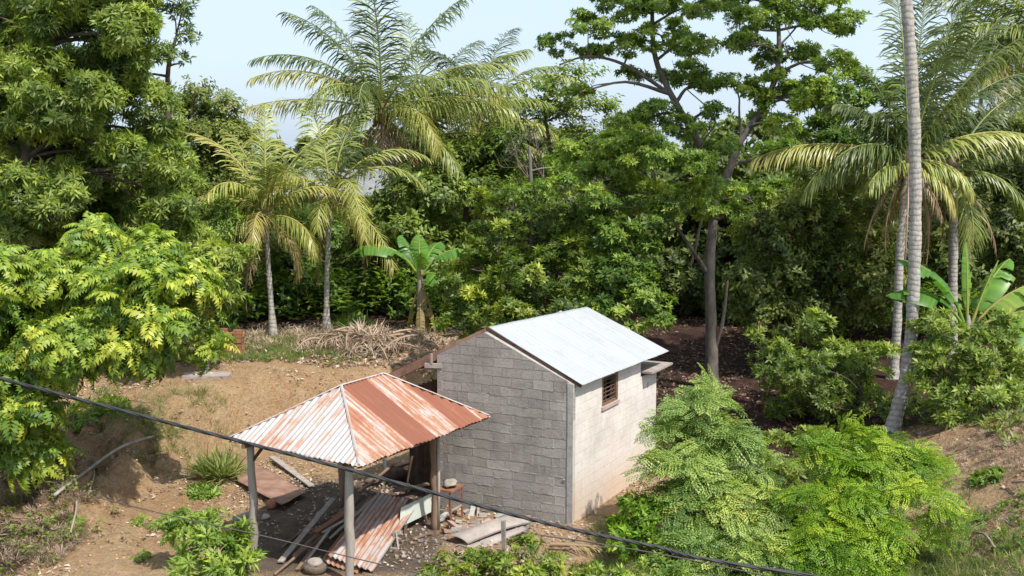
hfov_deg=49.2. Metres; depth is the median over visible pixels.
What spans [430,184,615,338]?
bushy tree
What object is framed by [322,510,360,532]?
plank
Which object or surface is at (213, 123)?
broadleaf tree
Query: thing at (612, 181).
broadleaf tree
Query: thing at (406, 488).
plank
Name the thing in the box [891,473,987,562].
feathery shrub
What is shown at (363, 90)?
coconut palm
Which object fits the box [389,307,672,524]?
block hut
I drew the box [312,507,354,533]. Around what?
plank
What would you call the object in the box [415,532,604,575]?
weedy shrub
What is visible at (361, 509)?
plank
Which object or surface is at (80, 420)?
grass tuft
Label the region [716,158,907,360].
broadleaf tree
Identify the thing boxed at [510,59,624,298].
sparse tree
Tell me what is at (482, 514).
broken block
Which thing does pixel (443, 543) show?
gravel
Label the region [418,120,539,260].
broadleaf tree
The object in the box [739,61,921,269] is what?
broadleaf tree
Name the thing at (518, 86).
coconut palm
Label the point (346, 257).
broadleaf tree
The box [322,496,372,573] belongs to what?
corrugated sheet
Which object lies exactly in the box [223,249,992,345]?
undergrowth
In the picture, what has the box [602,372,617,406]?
window
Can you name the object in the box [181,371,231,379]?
concrete slab
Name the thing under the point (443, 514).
broken block
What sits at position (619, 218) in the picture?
undergrowth
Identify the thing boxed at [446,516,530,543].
curved sheet
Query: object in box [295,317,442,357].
dry leaf heap
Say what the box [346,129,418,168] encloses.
broadleaf tree
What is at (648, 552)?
wire
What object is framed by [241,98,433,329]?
coconut palm
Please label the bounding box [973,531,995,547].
branch
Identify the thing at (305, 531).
plank
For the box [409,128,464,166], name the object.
broadleaf tree
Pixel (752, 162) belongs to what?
broadleaf tree
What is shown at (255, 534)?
wire
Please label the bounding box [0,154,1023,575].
ground
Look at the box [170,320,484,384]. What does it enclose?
leaf litter
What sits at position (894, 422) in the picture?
coconut palm
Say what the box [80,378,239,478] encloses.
grass
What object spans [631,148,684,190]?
broadleaf tree
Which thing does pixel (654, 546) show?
power cable
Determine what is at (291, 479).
leaf litter
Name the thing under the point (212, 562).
lanceleaf shrub
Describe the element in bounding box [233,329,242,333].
brick
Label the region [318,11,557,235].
coconut palm
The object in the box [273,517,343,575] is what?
pole
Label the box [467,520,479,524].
broken block
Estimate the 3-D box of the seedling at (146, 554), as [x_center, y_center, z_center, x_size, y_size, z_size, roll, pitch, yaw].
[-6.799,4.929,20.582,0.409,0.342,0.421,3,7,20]
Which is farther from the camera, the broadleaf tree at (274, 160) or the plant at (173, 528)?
the broadleaf tree at (274, 160)
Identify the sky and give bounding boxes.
[56,0,1023,153]
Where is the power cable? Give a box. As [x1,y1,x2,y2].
[0,377,823,575]
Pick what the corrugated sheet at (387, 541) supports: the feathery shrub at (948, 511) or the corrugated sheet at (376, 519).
the corrugated sheet at (376, 519)
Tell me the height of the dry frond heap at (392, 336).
0.736 m
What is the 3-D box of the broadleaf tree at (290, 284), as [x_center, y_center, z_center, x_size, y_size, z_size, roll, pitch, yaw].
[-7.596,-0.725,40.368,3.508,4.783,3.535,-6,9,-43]
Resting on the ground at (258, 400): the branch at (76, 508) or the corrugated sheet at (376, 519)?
the branch at (76, 508)
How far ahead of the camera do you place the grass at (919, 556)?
19.98 m
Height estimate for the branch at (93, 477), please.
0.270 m
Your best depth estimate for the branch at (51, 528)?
22.22 m
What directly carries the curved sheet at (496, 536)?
on the ground at (258, 400)
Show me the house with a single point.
(368, 184)
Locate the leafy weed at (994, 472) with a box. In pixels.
[964,465,1007,490]
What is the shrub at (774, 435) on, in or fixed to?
on the ground at (258, 400)
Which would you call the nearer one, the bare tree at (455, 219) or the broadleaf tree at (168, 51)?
the broadleaf tree at (168, 51)
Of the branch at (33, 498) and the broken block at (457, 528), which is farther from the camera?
the branch at (33, 498)
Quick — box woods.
[0,64,1023,220]
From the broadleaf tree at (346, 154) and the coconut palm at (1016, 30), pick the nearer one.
the coconut palm at (1016, 30)
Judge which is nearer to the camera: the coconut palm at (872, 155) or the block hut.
the block hut
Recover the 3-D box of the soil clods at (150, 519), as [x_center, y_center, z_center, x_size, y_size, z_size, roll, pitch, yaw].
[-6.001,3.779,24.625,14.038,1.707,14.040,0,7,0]
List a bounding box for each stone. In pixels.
[262,513,270,519]
[307,557,322,565]
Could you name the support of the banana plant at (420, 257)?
on the ground at (258, 400)
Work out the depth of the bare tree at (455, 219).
42.30 m
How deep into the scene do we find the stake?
20.53 m
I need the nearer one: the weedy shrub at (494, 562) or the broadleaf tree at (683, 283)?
the weedy shrub at (494, 562)
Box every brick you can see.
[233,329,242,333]
[233,334,242,338]
[233,342,241,346]
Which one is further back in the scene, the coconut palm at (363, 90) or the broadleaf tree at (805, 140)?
the broadleaf tree at (805, 140)
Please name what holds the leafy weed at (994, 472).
on the ground at (258, 400)
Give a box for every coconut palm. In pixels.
[186,103,354,337]
[238,0,520,300]
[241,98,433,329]
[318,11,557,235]
[402,28,580,233]
[747,0,1023,379]
[870,93,1023,360]
[882,0,921,433]
[920,0,1023,103]
[921,0,1023,217]
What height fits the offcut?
0.197 m
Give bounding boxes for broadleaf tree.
[0,0,261,322]
[122,74,270,321]
[143,0,203,342]
[224,134,288,179]
[238,203,300,317]
[260,203,351,315]
[281,135,343,168]
[320,214,406,312]
[336,141,358,168]
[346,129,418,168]
[364,161,483,313]
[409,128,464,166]
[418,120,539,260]
[488,124,568,290]
[495,116,527,174]
[521,117,597,189]
[555,122,661,201]
[618,108,802,273]
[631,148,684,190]
[635,246,723,316]
[683,142,780,183]
[702,233,773,327]
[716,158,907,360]
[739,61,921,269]
[743,126,822,177]
[810,145,891,193]
[873,129,937,205]
[894,106,1023,316]
[929,111,997,182]
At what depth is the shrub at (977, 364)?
26.32 m
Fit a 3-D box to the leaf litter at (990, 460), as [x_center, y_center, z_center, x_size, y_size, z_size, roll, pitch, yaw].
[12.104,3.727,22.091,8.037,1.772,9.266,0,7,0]
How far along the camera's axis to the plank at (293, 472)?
25.83 m
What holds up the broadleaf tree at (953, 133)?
on the ground at (258, 400)
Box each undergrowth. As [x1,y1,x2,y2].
[135,148,1019,304]
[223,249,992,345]
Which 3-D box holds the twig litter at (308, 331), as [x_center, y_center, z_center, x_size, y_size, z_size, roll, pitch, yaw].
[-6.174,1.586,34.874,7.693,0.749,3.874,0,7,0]
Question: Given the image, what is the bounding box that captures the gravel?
[382,520,574,562]
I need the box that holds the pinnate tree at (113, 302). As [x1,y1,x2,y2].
[0,211,239,495]
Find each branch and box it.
[8,471,37,505]
[11,517,53,529]
[70,499,77,532]
[87,470,94,493]
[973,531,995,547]
[1011,480,1023,483]
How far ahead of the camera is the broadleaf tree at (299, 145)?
63.14 m
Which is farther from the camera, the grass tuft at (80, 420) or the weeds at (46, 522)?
the grass tuft at (80, 420)
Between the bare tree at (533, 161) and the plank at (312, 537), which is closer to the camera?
the plank at (312, 537)
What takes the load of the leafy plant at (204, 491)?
on the ground at (258, 400)
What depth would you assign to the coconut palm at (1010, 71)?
44.84 m
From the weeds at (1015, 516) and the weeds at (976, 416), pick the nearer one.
the weeds at (1015, 516)
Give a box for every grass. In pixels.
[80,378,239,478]
[170,330,360,365]
[581,486,1023,575]
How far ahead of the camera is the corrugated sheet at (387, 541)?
20.79 m
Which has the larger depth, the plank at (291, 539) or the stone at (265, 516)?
the stone at (265, 516)
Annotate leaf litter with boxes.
[0,365,659,575]
[0,474,121,575]
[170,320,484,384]
[610,312,948,476]
[916,409,1023,575]
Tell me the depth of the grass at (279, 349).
32.70 m
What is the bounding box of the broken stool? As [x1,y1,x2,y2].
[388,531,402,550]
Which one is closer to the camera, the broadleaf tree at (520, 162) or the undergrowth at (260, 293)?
the undergrowth at (260, 293)
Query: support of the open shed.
on the ground at (258, 400)
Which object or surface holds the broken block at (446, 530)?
on the ground at (258, 400)
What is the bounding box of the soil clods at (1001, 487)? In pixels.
[899,419,1023,575]
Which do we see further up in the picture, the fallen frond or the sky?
the sky
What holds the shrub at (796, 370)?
on the ground at (258, 400)
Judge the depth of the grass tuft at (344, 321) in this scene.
36.35 m
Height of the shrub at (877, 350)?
3.163 m
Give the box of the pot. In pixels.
[266,499,276,508]
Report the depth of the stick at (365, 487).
24.51 m
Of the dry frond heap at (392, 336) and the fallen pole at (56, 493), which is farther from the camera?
the dry frond heap at (392, 336)
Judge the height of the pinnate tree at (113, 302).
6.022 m
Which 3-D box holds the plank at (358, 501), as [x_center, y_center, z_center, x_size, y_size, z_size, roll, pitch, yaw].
[-3.415,4.526,21.740,0.066,0.269,2.393,2,7,19]
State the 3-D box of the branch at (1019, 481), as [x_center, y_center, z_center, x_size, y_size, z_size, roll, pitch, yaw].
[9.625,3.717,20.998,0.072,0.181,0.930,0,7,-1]
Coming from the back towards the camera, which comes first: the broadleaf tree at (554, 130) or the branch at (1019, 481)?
the broadleaf tree at (554, 130)
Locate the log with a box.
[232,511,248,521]
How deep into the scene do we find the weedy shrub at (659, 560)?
18.92 m
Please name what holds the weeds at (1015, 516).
on the ground at (258, 400)
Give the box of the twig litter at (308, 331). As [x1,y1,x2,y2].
[187,324,432,352]
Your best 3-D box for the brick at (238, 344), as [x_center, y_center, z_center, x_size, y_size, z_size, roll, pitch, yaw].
[-8.086,1.660,32.899,0.242,0.119,0.231,0,7,0]
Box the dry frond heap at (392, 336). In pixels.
[294,326,440,362]
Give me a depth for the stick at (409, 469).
24.12 m
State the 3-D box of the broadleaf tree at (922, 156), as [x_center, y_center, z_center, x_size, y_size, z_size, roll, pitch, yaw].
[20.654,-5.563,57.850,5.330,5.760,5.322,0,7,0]
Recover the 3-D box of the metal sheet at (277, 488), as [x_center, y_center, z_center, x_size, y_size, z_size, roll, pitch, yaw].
[-5.923,4.244,25.475,0.886,0.074,5.126,-5,8,-35]
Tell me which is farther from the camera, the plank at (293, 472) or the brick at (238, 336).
the brick at (238, 336)
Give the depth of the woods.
64.97 m
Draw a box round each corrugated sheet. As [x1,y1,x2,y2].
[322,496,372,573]
[327,492,407,568]
[333,509,414,571]
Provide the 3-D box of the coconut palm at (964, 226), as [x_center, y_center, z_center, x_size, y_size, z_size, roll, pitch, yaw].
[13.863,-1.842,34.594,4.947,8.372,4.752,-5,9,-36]
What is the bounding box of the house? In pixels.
[283,169,404,219]
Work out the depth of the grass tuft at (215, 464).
25.45 m
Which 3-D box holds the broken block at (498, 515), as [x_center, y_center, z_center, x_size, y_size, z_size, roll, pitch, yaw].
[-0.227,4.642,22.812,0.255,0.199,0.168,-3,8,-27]
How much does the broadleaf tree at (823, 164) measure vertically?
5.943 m
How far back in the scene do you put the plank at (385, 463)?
26.56 m
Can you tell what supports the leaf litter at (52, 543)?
on the ground at (258, 400)
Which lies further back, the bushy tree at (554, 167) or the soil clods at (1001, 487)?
the bushy tree at (554, 167)
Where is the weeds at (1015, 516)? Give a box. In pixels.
[962,487,1023,575]
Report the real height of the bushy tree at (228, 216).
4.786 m
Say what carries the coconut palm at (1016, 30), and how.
on the ground at (258, 400)
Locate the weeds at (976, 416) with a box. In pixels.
[919,404,1023,446]
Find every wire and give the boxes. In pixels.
[80,492,431,575]
[521,532,768,575]
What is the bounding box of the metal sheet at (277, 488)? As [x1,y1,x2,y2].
[228,448,305,504]
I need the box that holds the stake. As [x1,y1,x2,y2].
[501,520,505,552]
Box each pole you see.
[53,435,154,496]
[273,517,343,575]
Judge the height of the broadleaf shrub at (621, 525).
1.229 m
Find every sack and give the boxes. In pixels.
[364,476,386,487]
[382,466,409,481]
[443,478,457,487]
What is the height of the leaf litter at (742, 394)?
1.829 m
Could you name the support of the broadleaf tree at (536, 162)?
on the ground at (258, 400)
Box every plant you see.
[144,504,207,563]
[350,234,472,339]
[886,242,1023,412]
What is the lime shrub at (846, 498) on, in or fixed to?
on the ground at (258, 400)
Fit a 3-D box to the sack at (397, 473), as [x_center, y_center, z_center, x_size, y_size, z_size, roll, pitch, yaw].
[-2.615,4.254,25.481,0.872,0.403,0.603,6,9,39]
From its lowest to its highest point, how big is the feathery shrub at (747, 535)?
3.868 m
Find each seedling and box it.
[64,512,86,524]
[129,512,150,527]
[129,547,152,562]
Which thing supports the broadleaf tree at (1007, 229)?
on the ground at (258, 400)
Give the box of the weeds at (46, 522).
[0,470,119,575]
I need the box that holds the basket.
[303,560,327,575]
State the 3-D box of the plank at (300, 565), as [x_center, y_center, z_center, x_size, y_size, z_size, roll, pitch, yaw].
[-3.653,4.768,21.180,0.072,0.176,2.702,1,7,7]
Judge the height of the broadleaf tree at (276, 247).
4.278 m
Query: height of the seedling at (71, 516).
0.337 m
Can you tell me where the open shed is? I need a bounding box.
[228,372,490,575]
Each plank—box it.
[269,456,314,486]
[277,498,335,562]
[282,527,305,547]
[292,500,354,556]
[295,539,320,569]
[305,529,330,560]
[306,496,364,547]
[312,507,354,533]
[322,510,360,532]
[329,495,377,538]
[384,458,386,468]
[392,482,429,492]
[392,489,429,497]
[411,532,432,538]
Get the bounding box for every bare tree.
[430,163,564,283]
[494,103,624,316]
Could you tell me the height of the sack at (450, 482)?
0.173 m
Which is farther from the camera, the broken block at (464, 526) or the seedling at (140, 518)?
the seedling at (140, 518)
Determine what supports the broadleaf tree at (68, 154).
on the ground at (258, 400)
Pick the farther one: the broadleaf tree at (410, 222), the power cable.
the broadleaf tree at (410, 222)
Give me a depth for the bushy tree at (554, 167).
36.64 m
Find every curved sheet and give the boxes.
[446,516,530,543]
[456,525,526,548]
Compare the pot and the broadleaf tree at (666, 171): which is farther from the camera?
the broadleaf tree at (666, 171)
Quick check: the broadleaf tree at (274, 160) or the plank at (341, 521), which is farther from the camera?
the broadleaf tree at (274, 160)
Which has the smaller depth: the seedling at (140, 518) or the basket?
the basket
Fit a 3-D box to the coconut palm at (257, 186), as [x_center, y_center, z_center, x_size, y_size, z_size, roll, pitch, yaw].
[-7.726,-2.066,35.101,5.318,7.519,5.210,-4,8,-29]
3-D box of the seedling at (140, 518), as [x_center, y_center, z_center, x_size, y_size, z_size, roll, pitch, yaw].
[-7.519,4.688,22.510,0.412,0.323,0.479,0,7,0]
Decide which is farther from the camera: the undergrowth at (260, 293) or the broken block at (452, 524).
the undergrowth at (260, 293)
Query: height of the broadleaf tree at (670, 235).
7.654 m
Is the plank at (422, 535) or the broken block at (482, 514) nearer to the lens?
the plank at (422, 535)
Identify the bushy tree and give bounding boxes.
[190,190,255,328]
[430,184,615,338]
[499,147,578,316]
[566,196,678,334]
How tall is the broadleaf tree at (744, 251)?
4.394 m
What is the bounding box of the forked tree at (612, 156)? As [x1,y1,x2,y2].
[532,0,872,389]
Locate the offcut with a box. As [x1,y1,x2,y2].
[469,506,475,516]
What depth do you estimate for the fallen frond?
20.82 m
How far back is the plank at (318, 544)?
20.63 m
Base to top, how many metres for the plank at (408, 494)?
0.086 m
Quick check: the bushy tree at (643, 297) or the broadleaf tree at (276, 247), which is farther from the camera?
the broadleaf tree at (276, 247)
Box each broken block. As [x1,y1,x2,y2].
[440,509,448,518]
[441,529,450,532]
[447,520,458,531]
[451,525,461,531]
[461,523,468,529]
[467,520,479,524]
[478,513,486,516]
[494,513,506,517]
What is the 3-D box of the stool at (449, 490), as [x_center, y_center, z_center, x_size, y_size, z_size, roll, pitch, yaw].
[-1.252,4.381,22.691,0.340,0.712,0.539,4,8,28]
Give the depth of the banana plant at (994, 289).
27.82 m
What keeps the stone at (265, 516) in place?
on the ground at (258, 400)
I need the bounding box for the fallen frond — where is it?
[550,542,650,559]
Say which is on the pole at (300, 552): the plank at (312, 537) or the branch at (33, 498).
the plank at (312, 537)
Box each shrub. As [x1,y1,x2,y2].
[162,505,269,575]
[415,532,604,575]
[586,549,689,575]
[603,489,680,562]
[621,362,816,575]
[742,327,938,424]
[756,424,833,487]
[762,305,902,422]
[768,410,963,575]
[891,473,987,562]
[900,306,1023,429]
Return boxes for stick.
[359,464,393,493]
[405,456,412,492]
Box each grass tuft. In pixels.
[64,392,132,432]
[175,443,256,485]
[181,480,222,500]
[326,307,380,329]
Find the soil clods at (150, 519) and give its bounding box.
[0,363,562,575]

